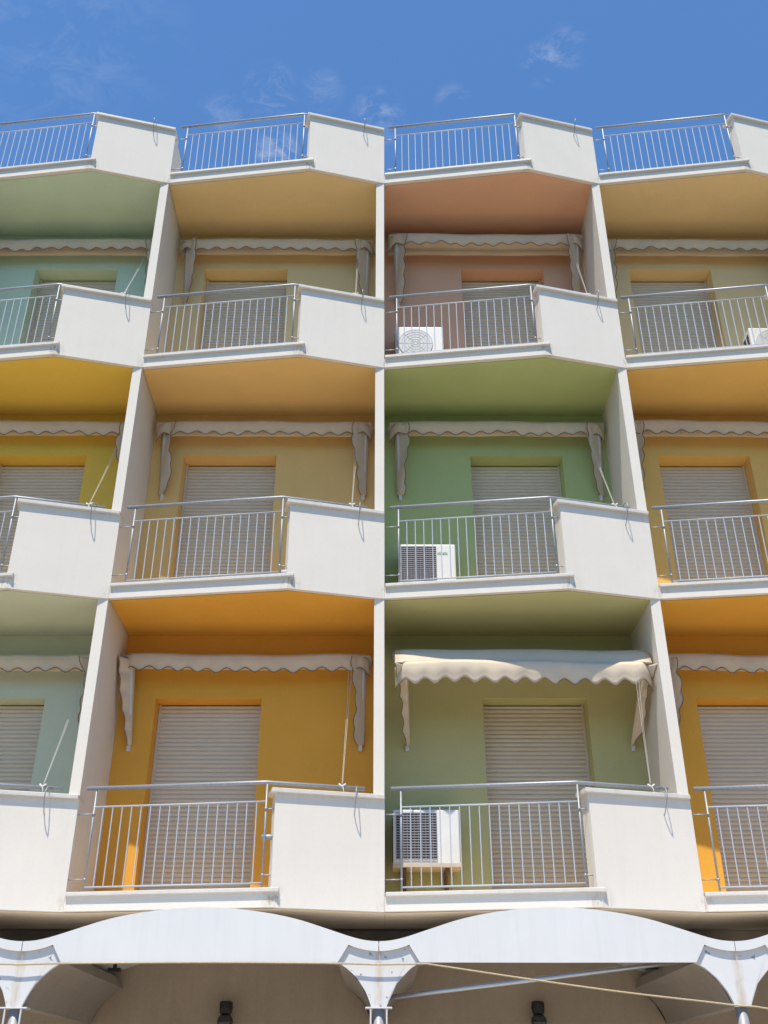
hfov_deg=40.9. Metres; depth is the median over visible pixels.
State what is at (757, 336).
air conditioner
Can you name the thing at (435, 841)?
air conditioner
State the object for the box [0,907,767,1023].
portico
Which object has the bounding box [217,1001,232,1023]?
wall lamp
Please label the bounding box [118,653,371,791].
awning
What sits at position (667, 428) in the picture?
awning
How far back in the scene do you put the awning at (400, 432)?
13.66 m
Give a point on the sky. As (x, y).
(384, 64)
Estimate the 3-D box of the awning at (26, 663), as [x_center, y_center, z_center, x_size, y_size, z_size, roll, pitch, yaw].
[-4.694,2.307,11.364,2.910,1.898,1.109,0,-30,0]
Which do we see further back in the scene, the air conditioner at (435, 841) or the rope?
the air conditioner at (435, 841)
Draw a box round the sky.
[0,0,767,175]
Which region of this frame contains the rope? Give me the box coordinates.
[0,962,767,1008]
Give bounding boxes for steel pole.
[389,963,684,1000]
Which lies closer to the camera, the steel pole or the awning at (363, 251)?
the steel pole
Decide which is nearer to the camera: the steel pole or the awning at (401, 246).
the steel pole
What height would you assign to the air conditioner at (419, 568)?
0.860 m
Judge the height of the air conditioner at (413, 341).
0.860 m
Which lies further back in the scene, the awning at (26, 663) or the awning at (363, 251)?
the awning at (363, 251)
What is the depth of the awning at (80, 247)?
15.27 m
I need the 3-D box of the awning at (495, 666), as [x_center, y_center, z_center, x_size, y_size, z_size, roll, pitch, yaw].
[1.556,2.284,11.395,2.911,1.963,1.109,0,-30,0]
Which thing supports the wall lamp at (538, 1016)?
attached to the apartment building
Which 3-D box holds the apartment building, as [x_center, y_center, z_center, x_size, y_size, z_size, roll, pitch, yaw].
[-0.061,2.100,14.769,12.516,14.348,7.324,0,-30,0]
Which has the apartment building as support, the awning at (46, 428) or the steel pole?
the awning at (46, 428)
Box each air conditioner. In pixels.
[392,810,460,891]
[395,327,443,353]
[400,545,455,581]
[743,328,767,344]
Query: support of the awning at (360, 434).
on the apartment building
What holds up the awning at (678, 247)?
on the apartment building
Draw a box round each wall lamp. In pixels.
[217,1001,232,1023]
[531,1001,546,1023]
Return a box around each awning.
[0,238,151,293]
[0,420,124,505]
[0,654,89,791]
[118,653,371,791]
[156,421,373,505]
[179,237,374,308]
[387,233,590,308]
[388,421,617,506]
[392,649,656,790]
[608,239,767,296]
[634,420,767,490]
[668,653,767,724]
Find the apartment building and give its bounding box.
[0,112,767,1023]
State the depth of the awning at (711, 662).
12.01 m

